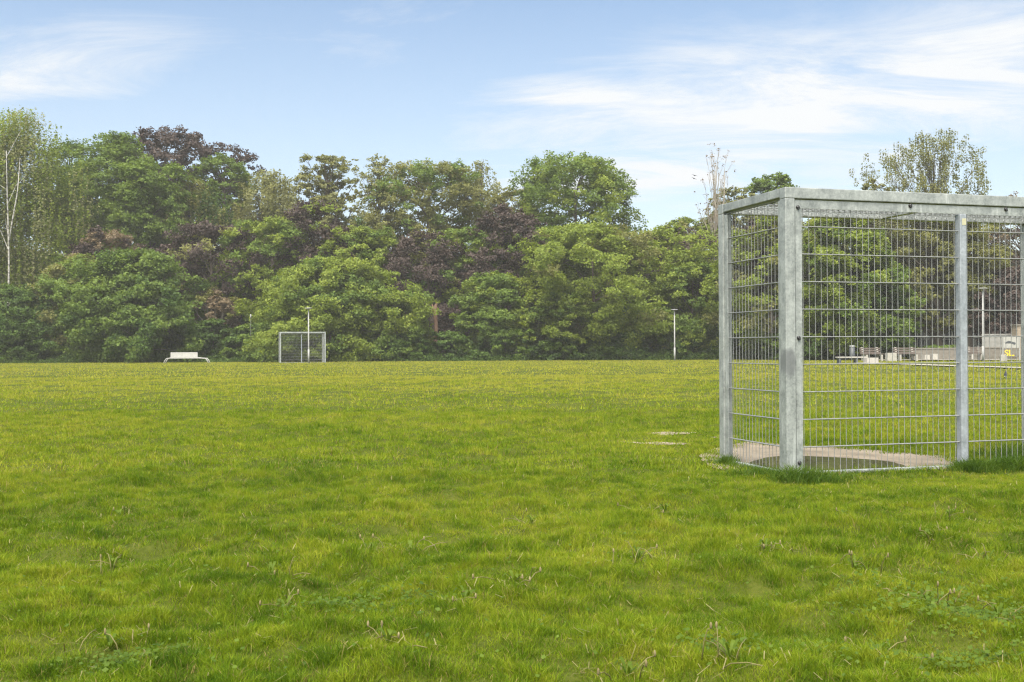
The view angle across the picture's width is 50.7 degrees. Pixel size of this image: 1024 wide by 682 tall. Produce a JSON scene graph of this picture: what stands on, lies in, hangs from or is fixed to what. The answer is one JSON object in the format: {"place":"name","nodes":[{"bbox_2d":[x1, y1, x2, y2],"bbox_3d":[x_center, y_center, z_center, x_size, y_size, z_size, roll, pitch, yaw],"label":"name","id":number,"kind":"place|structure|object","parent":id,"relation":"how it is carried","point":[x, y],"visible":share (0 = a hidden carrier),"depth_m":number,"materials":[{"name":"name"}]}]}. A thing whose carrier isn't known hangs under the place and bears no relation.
{"place":"outdoors","nodes":[
{"label":"outdoors","id":0,"kind":"place"},
{"bbox_2d":[0,352,1023,681],"bbox_3d":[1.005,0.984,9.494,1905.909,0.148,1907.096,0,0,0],"label":"ground","id":1,"kind":"structure","parent":0,"point":[956,642],"depth_m":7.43,"materials":[{"name":"plant"}]},
{"bbox_2d":[0,329,49,362],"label":"bush","id":2,"kind":"object","parent":1,"relation":"on","point":[5,347],"visible":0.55,"depth_m":77.96,"materials":[{"name":"green plant"}]},
{"bbox_2d":[0,282,74,361],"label":"laurel bush","id":3,"kind":"object","parent":1,"relation":"on","point":[10,321],"visible":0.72,"depth_m":78.55,"materials":[{"name":"green plant"}]},
{"bbox_2d":[0,105,99,306],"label":"birch tree","id":4,"kind":"object","parent":1,"relation":"on","point":[13,213],"visible":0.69,"depth_m":86.60,"materials":[{"name":"green plant"}]},
{"bbox_2d":[13,191,104,280],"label":"broadleaf tree","id":5,"kind":"object","parent":1,"relation":"on","point":[96,197],"visible":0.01,"depth_m":99.95,"materials":[{"name":"green plant"}]},
{"bbox_2d":[23,138,99,254],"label":"oak tree","id":6,"kind":"object","parent":1,"relation":"on","point":[75,146],"visible":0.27,"depth_m":97.20,"materials":[{"name":"green plant"}]},
{"bbox_2d":[18,253,124,360],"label":"hazel bush","id":7,"kind":"object","parent":1,"relation":"on","point":[47,282],"visible":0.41,"depth_m":80.39,"materials":[{"name":"green plant"}]},
{"bbox_2d":[44,225,147,315],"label":"purple hazel","id":8,"kind":"object","parent":1,"relation":"on","point":[96,236],"visible":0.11,"depth_m":85.58,"materials":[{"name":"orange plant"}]},
{"bbox_2d":[90,553,121,574],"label":"dandelion","id":9,"kind":"object","parent":1,"relation":"on","point":[112,561],"visible":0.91,"depth_m":4.51,"materials":[{"name":"plant"}]},
{"bbox_2d":[79,623,149,657],"bbox_3d":[-1.229,0.914,3.344,0.205,0.086,0.179,0,0,0],"label":"dandelion","id":10,"kind":"object","parent":1,"relation":"on","point":[109,637],"visible":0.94,"depth_m":3.31,"materials":[{"name":"plant"}]},
{"bbox_2d":[52,130,184,259],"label":"maple tree","id":11,"kind":"object","parent":1,"relation":"on","point":[112,151],"visible":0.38,"depth_m":92.27,"materials":[{"name":"green plant"}]},
{"bbox_2d":[51,247,216,362],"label":"hazel bush","id":12,"kind":"object","parent":1,"relation":"on","point":[126,284],"visible":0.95,"depth_m":77.81,"materials":[{"name":"green plant"}]},
{"bbox_2d":[92,157,197,288],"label":"maple tree","id":13,"kind":"object","parent":1,"relation":"on","point":[131,190],"visible":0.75,"depth_m":89.64,"materials":[{"name":"green plant"}]},
{"bbox_2d":[163,352,209,362],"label":"tube bench","id":14,"kind":"object","parent":1,"relation":"on","point":[183,355],"visible":0.94,"depth_m":74.19,"materials":[{"name":"white paint"}]},
{"bbox_2d":[118,124,266,332],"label":"copper beech","id":15,"kind":"object","parent":1,"relation":"on","point":[155,145],"visible":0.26,"depth_m":99.63,"materials":[{"name":"purple plant"}]},
{"bbox_2d":[140,177,249,291],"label":"broadleaf tree","id":16,"kind":"object","parent":1,"relation":"on","point":[202,211],"visible":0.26,"depth_m":92.30,"materials":[{"name":"green plant"}]},
{"bbox_2d":[147,220,268,318],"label":"purple plum","id":17,"kind":"object","parent":1,"relation":"on","point":[208,234],"visible":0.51,"depth_m":85.00,"materials":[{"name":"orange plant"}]},
{"bbox_2d":[178,317,241,361],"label":"laurel bush","id":18,"kind":"object","parent":1,"relation":"on","point":[220,327],"visible":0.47,"depth_m":79.77,"materials":[{"name":"green plant"}]},
{"bbox_2d":[186,289,242,337],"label":"dry shrub","id":19,"kind":"object","parent":1,"relation":"on","point":[228,315],"visible":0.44,"depth_m":81.78,"materials":[{"name":"brown plant"}]},
{"bbox_2d":[177,152,260,287],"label":"broadleaf tree","id":20,"kind":"object","parent":1,"relation":"on","point":[235,179],"visible":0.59,"depth_m":97.53,"materials":[{"name":"green plant"}]},
{"bbox_2d":[203,215,312,306],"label":"broadleaf tree","id":21,"kind":"object","parent":1,"relation":"on","point":[281,229],"visible":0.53,"depth_m":84.32,"materials":[{"name":"green plant"}]},
{"bbox_2d":[216,322,300,361],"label":"laurel bush","id":22,"kind":"object","parent":1,"relation":"on","point":[246,331],"visible":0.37,"depth_m":78.56,"materials":[{"name":"green plant"}]},
{"bbox_2d":[228,168,312,275],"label":"birch tree","id":23,"kind":"object","parent":1,"relation":"on","point":[270,199],"visible":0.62,"depth_m":95.75,"materials":[{"name":"green plant"}]},
{"bbox_2d":[247,556,310,575],"bbox_3d":[-0.902,0.898,4.223,0.242,0.095,0.138,-1,0,30],"label":"dandelion","id":24,"kind":"object","parent":1,"relation":"on","point":[270,565],"visible":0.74,"depth_m":4.26,"materials":[{"name":"plant"}]},
{"bbox_2d":[259,589,301,607],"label":"dandelion","id":25,"kind":"object","parent":1,"relation":"on","point":[287,600],"visible":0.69,"depth_m":3.81,"materials":[{"name":"plant"}]},
{"bbox_2d":[230,210,339,280],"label":"broadleaf tree","id":26,"kind":"object","parent":1,"relation":"on","point":[269,259],"visible":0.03,"depth_m":98.44,"materials":[{"name":"green plant"}]},
{"bbox_2d":[279,332,325,362],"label":"goal cage","id":27,"kind":"object","parent":1,"relation":"on","point":[323,359],"visible":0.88,"depth_m":73.28,"materials":[{"name":"metal"}]},
{"bbox_2d":[248,199,369,358],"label":"purple plum","id":28,"kind":"object","parent":1,"relation":"on","point":[308,208],"visible":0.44,"depth_m":85.17,"materials":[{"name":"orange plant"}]},
{"bbox_2d":[288,153,361,356],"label":"poplar tree","id":29,"kind":"object","parent":1,"relation":"on","point":[329,188],"visible":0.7,"depth_m":97.51,"materials":[{"name":"green plant"}]},
{"bbox_2d":[227,255,441,361],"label":"tree","id":30,"kind":"object","parent":1,"relation":"on","point":[310,281],"visible":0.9,"depth_m":77.61,"materials":[{"name":"green plant"}]},
{"bbox_2d":[315,225,405,333],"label":"broadleaf tree","id":31,"kind":"object","parent":1,"relation":"on","point":[369,236],"visible":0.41,"depth_m":83.93,"materials":[{"name":"green plant"}]},
{"bbox_2d":[308,213,423,281],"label":"broadleaf tree","id":32,"kind":"object","parent":1,"relation":"on","point":[358,222],"visible":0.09,"depth_m":97.04,"materials":[{"name":"green plant"}]},
{"bbox_2d":[343,153,413,253],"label":"poplar tree","id":33,"kind":"object","parent":1,"relation":"on","point":[375,170],"visible":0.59,"depth_m":95.71,"materials":[{"name":"green plant"}]},
{"bbox_2d":[0,344,762,362],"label":"undergrowth","id":34,"kind":"object","parent":1,"relation":"on","point":[153,358],"visible":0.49,"depth_m":77.93,"materials":[{"name":"green plant"}]},
{"bbox_2d":[351,332,424,361],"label":"bush","id":35,"kind":"object","parent":1,"relation":"on","point":[400,344],"visible":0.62,"depth_m":77.98,"materials":[{"name":"green plant"}]},
{"bbox_2d":[367,620,426,647],"bbox_3d":[-0.354,0.877,3.167,0.078,0.069,0.307,0,0,-32],"label":"dandelion","id":36,"kind":"object","parent":1,"relation":"on","point":[390,632],"visible":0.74,"depth_m":3.19,"materials":[{"name":"plant"}]},
{"bbox_2d":[372,534,446,552],"bbox_3d":[-0.449,0.913,4.880,0.317,0.090,0.185,0,0,-30],"label":"dandelion","id":37,"kind":"object","parent":1,"relation":"on","point":[410,543],"visible":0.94,"depth_m":4.88,"materials":[{"name":"plant"}]},
{"bbox_2d":[371,229,476,352],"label":"purple plum","id":38,"kind":"object","parent":1,"relation":"on","point":[401,253],"visible":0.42,"depth_m":85.23,"materials":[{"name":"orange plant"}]},
{"bbox_2d":[359,157,494,326],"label":"lime tree","id":39,"kind":"object","parent":1,"relation":"on","point":[455,186],"visible":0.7,"depth_m":93.32,"materials":[{"name":"green plant"}]},
{"bbox_2d":[432,303,437,347],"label":"dead tree","id":40,"kind":"object","parent":1,"relation":"on","point":[435,318],"visible":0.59,"depth_m":80.41,"materials":[{"name":"red wood"}]},
{"bbox_2d":[417,330,474,360],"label":"bush","id":41,"kind":"object","parent":1,"relation":"on","point":[448,341],"visible":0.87,"depth_m":78.57,"materials":[{"name":"green plant"}]},
{"bbox_2d":[452,585,478,601],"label":"dandelion","id":42,"kind":"object","parent":1,"relation":"on","point":[466,593],"visible":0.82,"depth_m":3.81,"materials":[{"name":"plant"}]},
{"bbox_2d":[424,225,513,336],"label":"broadleaf tree","id":43,"kind":"object","parent":1,"relation":"on","point":[477,241],"visible":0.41,"depth_m":86.28,"materials":[{"name":"green plant"}]},
{"bbox_2d":[445,159,504,254],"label":"birch tree","id":44,"kind":"object","parent":1,"relation":"on","point":[480,167],"visible":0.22,"depth_m":97.80,"materials":[{"name":"green plant"}]},
{"bbox_2d":[448,270,539,360],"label":"hornbeam","id":45,"kind":"object","parent":1,"relation":"on","point":[484,311],"visible":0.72,"depth_m":79.40,"materials":[{"name":"green plant"}]},
{"bbox_2d":[472,567,540,585],"bbox_3d":[-0.001,0.873,3.969,0.246,0.080,0.164,-1,0,34],"label":"dandelion","id":46,"kind":"object","parent":1,"relation":"on","point":[514,577],"visible":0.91,"depth_m":3.98,"materials":[{"name":"plant"}]},
{"bbox_2d":[466,328,552,360],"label":"bush","id":47,"kind":"object","parent":1,"relation":"on","point":[499,340],"visible":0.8,"depth_m":78.09,"materials":[{"name":"green plant"}]},
{"bbox_2d":[461,202,558,311],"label":"purple plum","id":48,"kind":"object","parent":1,"relation":"on","point":[503,229],"visible":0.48,"depth_m":85.56,"materials":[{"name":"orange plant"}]},
{"bbox_2d":[0,465,1023,681],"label":"ground cover","id":49,"kind":"object","parent":1,"relation":"on","point":[967,610],"visible":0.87,"depth_m":3.58,"materials":[{"name":"green plant"}]},
{"bbox_2d":[5,242,1019,358],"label":"woodland","id":50,"kind":"object","parent":1,"relation":"on","point":[242,321],"visible":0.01,"depth_m":105.47,"materials":[{"name":"green plant"}]},
{"bbox_2d":[3,450,1023,681],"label":"straw","id":51,"kind":"object","parent":1,"relation":"on","point":[526,577],"visible":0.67,"depth_m":4.33,"materials":[{"name":"beige plant"}]},
{"bbox_2d":[487,186,559,274],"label":"broadleaf tree","id":52,"kind":"object","parent":1,"relation":"on","point":[505,196],"visible":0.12,"depth_m":96.25,"materials":[{"name":"green plant"}]},
{"bbox_2d":[506,288,601,357],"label":"maple tree","id":53,"kind":"object","parent":1,"relation":"on","point":[546,301],"visible":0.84,"depth_m":78.10,"materials":[{"name":"green plant"}]},
{"bbox_2d":[517,225,590,294],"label":"broadleaf tree","id":54,"kind":"object","parent":1,"relation":"on","point":[536,238],"visible":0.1,"depth_m":84.70,"materials":[{"name":"green plant"}]},
{"bbox_2d":[529,335,613,360],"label":"bush","id":55,"kind":"object","parent":1,"relation":"on","point":[587,347],"visible":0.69,"depth_m":78.15,"materials":[{"name":"green plant"}]},
{"bbox_2d":[507,150,648,319],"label":"oak tree","id":56,"kind":"object","parent":1,"relation":"on","point":[603,178],"visible":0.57,"depth_m":89.58,"materials":[{"name":"green plant"}]},
{"bbox_2d":[512,220,717,357],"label":"maple tree","id":57,"kind":"object","parent":1,"relation":"on","point":[608,317],"visible":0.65,"depth_m":78.71,"materials":[{"name":"green plant"}]},
{"bbox_2d":[597,650,655,681],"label":"dandelion","id":58,"kind":"object","parent":1,"relation":"on","point":[629,667],"visible":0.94,"depth_m":3.06,"materials":[{"name":"plant"}]},
{"bbox_2d":[586,330,669,359],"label":"bush","id":59,"kind":"object","parent":1,"relation":"on","point":[614,346],"visible":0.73,"depth_m":78.36,"materials":[{"name":"green plant"}]},
{"bbox_2d":[612,540,657,562],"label":"dandelion","id":60,"kind":"object","parent":1,"relation":"on","point":[638,551],"visible":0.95,"depth_m":4.48,"materials":[{"name":"plant"}]},
{"bbox_2d":[616,224,711,304],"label":"broadleaf tree","id":61,"kind":"object","parent":1,"relation":"on","point":[667,232],"visible":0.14,"depth_m":83.41,"materials":[{"name":"green plant"}]},
{"bbox_2d":[621,226,736,332],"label":"broadleaf tree","id":62,"kind":"object","parent":1,"relation":"on","point":[710,237],"visible":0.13,"depth_m":83.12,"materials":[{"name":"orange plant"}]},
{"bbox_2d":[659,216,717,295],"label":"broadleaf tree","id":63,"kind":"object","parent":1,"relation":"on","point":[684,221],"visible":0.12,"depth_m":91.17,"materials":[{"name":"green plant"}]},
{"bbox_2d":[652,327,744,359],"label":"bush","id":64,"kind":"object","parent":1,"relation":"on","point":[682,349],"visible":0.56,"depth_m":78.25,"materials":[{"name":"green plant"}]},
{"bbox_2d":[642,254,755,357],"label":"maple tree","id":65,"kind":"object","parent":1,"relation":"on","point":[687,319],"visible":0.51,"depth_m":78.72,"materials":[{"name":"green plant"}]},
{"bbox_2d":[694,143,740,339],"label":"bare tree","id":66,"kind":"object","parent":1,"relation":"on","point":[715,215],"visible":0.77,"depth_m":88.01,"materials":[{"name":"brown plant"}]},
{"bbox_2d":[703,186,759,354],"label":"broadleaf tree","id":67,"kind":"object","parent":1,"relation":"on","point":[735,192],"visible":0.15,"depth_m":90.03,"materials":[{"name":"green plant"}]},
{"bbox_2d":[701,621,762,669],"bbox_3d":[0.615,0.860,3.039,0.148,0.112,0.271,0,0,0],"label":"dandelion","id":68,"kind":"object","parent":1,"relation":"on","point":[725,649],"visible":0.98,"depth_m":3.08,"materials":[{"name":"plant"}]},
{"bbox_2d":[699,216,812,354],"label":"maple tree","id":69,"kind":"object","parent":1,"relation":"on","point":[738,267],"visible":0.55,"depth_m":75.34,"materials":[{"name":"green plant"}]},
{"bbox_2d":[736,220,778,325],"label":"purple plum","id":70,"kind":"object","parent":1,"relation":"on","point":[746,227],"visible":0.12,"depth_m":77.94,"materials":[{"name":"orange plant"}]},
{"bbox_2d":[755,535,780,550],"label":"dandelion","id":71,"kind":"object","parent":1,"relation":"on","point":[765,544],"visible":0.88,"depth_m":4.76,"materials":[{"name":"plant"}]},
{"bbox_2d":[742,172,799,329],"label":"oak tree","id":72,"kind":"object","parent":1,"relation":"on","point":[762,185],"visible":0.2,"depth_m":90.97,"materials":[{"name":"green plant"}]},
{"bbox_2d":[756,328,856,359],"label":"bush","id":73,"kind":"object","parent":1,"relation":"on","point":[806,351],"visible":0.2,"depth_m":73.12,"materials":[{"name":"green plant"}]},
{"bbox_2d":[699,442,953,473],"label":"bare earth","id":74,"kind":"structure","parent":1,"relation":"on","point":[871,455],"depth_m":9.20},
{"bbox_2d":[742,456,904,472],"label":"puddle","id":75,"kind":"object","parent":74,"relation":"on","point":[868,463],"visible":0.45,"depth_m":8.51,"materials":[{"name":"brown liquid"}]},
{"bbox_2d":[802,218,908,359],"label":"maple tree","id":76,"kind":"object","parent":1,"relation":"on","point":[824,267],"visible":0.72,"depth_m":71.00,"materials":[{"name":"green plant"}]},
{"bbox_2d":[802,218,913,282],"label":"broadleaf tree","id":77,"kind":"object","parent":1,"relation":"on","point":[806,270],"visible":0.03,"depth_m":86.93,"materials":[{"name":"green plant"}]},
{"bbox_2d":[840,550,888,573],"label":"dandelion","id":78,"kind":"object","parent":1,"relation":"on","point":[852,563],"visible":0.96,"depth_m":4.35,"materials":[{"name":"plant"}]},
{"bbox_2d":[806,250,927,358],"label":"hornbeam","id":79,"kind":"object","parent":1,"relation":"on","point":[900,323],"visible":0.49,"depth_m":71.97,"materials":[{"name":"green plant"}]},
{"bbox_2d":[718,187,1023,472],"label":"goal cage","id":80,"kind":"object","parent":1,"relation":"on","point":[793,208],"visible":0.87,"depth_m":8.15,"materials":[{"name":"metal"}]},
{"bbox_2d":[859,347,882,360],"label":"slat bench","id":81,"kind":"object","parent":1,"relation":"on","point":[877,353],"visible":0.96,"depth_m":66.69,"materials":[{"name":"wood"}]},
{"bbox_2d":[859,179,890,231],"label":"poplar tree","id":82,"kind":"object","parent":1,"relation":"on","point":[866,187],"visible":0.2,"depth_m":79.53,"materials":[{"name":"green plant"}]},
{"bbox_2d":[844,636,933,658],"bbox_3d":[1.134,0.934,3.264,0.252,0.074,0.143,0,0,17],"label":"dandelion","id":83,"kind":"object","parent":1,"relation":"on","point":[905,638],"visible":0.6,"depth_m":3.28,"materials":[{"name":"plant"}]},
{"bbox_2d":[893,347,919,360],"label":"slat bench","id":84,"kind":"object","parent":1,"relation":"on","point":[895,350],"visible":0.53,"depth_m":66.69,"materials":[{"name":"wood"}]},
{"bbox_2d":[883,581,954,609],"bbox_3d":[1.468,0.907,3.900,0.253,0.108,0.111,0,0,16],"label":"dandelion","id":85,"kind":"object","parent":1,"relation":"on","point":[928,592],"visible":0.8,"depth_m":3.88,"materials":[{"name":"plant"}]},
{"bbox_2d":[849,128,991,344],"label":"poplar tree","id":86,"kind":"object","parent":1,"relation":"on","point":[934,186],"visible":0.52,"depth_m":77.28,"materials":[{"name":"green plant"}]},
{"bbox_2d":[900,344,955,358],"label":"hedge","id":87,"kind":"object","parent":1,"relation":"on","point":[934,346],"visible":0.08,"depth_m":72.81,"materials":[{"name":"green plant"}]},
{"bbox_2d":[913,348,955,360],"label":"wall","id":88,"kind":"structure","parent":1,"relation":"on","point":[928,351],"depth_m":68.50,"materials":[{"name":"concrete"}]},
{"bbox_2d":[884,221,1014,345],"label":"lime tree","id":89,"kind":"object","parent":1,"relation":"on","point":[937,317],"visible":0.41,"depth_m":76.07,"materials":[{"name":"green plant"}]},
{"bbox_2d":[881,224,1019,300],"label":"broadleaf tree","id":90,"kind":"object","parent":1,"relation":"on","point":[1001,228],"visible":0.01,"depth_m":87.52,"materials":[{"name":"green plant"}]},
{"bbox_2d":[891,317,1017,356],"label":"pavilion","id":91,"kind":"structure","parent":1,"relation":"on","point":[946,342],"depth_m":91.97,"materials":[{"name":"paint"}]},
{"bbox_2d":[917,329,929,347],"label":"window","id":92,"kind":"structure","parent":91,"relation":"in","point":[922,342],"depth_m":91.97,"materials":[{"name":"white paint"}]},
{"bbox_2d":[942,330,951,344],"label":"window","id":93,"kind":"structure","parent":91,"relation":"in","point":[946,342],"depth_m":91.97,"materials":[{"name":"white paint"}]},
{"bbox_2d":[933,223,1001,346],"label":"lime tree","id":94,"kind":"object","parent":1,"relation":"on","point":[976,269],"visible":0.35,"depth_m":76.32,"materials":[{"name":"green plant"}]},
{"bbox_2d":[967,347,981,360],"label":"slat bench","id":95,"kind":"object","parent":1,"relation":"on","point":[970,352],"visible":0.69,"depth_m":67.22,"materials":[{"name":"concrete"}]},
{"bbox_2d":[979,288,987,360],"bbox_3d":[27.011,-0.937,62.006,0.580,4.658,0.571,0,0,0],"label":"street lamp","id":96,"kind":"object","parent":1,"relation":"on","point":[983,323],"visible":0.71,"depth_m":61.97,"materials":[{"name":"white metal"}]},
{"bbox_2d":[967,347,1001,359],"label":"wall","id":97,"kind":"structure","parent":1,"relation":"on","point":[994,351],"depth_m":68.88,"materials":[{"name":"concrete"}]},
{"bbox_2d":[968,266,1020,344],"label":"purple plum","id":98,"kind":"object","parent":1,"relation":"on","point":[1010,305],"visible":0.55,"depth_m":74.58,"materials":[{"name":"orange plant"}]},
{"bbox_2d":[981,334,1010,359],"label":"retaining wall","id":99,"kind":"structure","parent":1,"relation":"on","point":[994,341],"depth_m":71.28,"materials":[{"name":"grey concrete"}]},
{"bbox_2d":[977,595,1023,621],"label":"dandelion","id":100,"kind":"object","parent":1,"relation":"on","point":[997,609],"visible":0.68,"depth_m":3.72,"materials":[{"name":"plant"}]},
{"bbox_2d":[981,191,1020,301],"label":"bare tree","id":101,"kind":"object","parent":1,"relation":"on","point":[1005,237],"visible":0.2,"depth_m":84.10,"materials":[{"name":"brown plant"}]},
{"bbox_2d":[1001,337,1019,360],"bbox_3d":[29.454,0.505,63.890,1.238,1.573,0.285,0,0,0],"label":"notice board","id":102,"kind":"object","parent":1,"relation":"on","point":[1006,347],"visible":0.86,"depth_m":63.97,"materials":[{"name":"grey paint"}]},
{"bbox_2d":[1010,324,1020,359],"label":"brick pillar","id":103,"kind":"structure","parent":1,"relation":"on","point":[1013,328],"depth_m":69.61,"materials":[{"name":"brick"}]},
{"bbox_2d":[0,0,1023,259],"label":"sky","id":104,"kind":"structure","parent":0,"point":[802,90],"materials":[{"name":"blue"}]},
{"bbox_2d":[700,437,1023,484],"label":"long grass","id":105,"kind":"structure","parent":0,"point":[1009,462],"depth_m":8.02,"materials":[{"name":"green plant"}]},
{"bbox_2d":[852,362,1020,367],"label":"path","id":106,"kind":"structure","parent":0,"point":[955,365],"depth_m":48.05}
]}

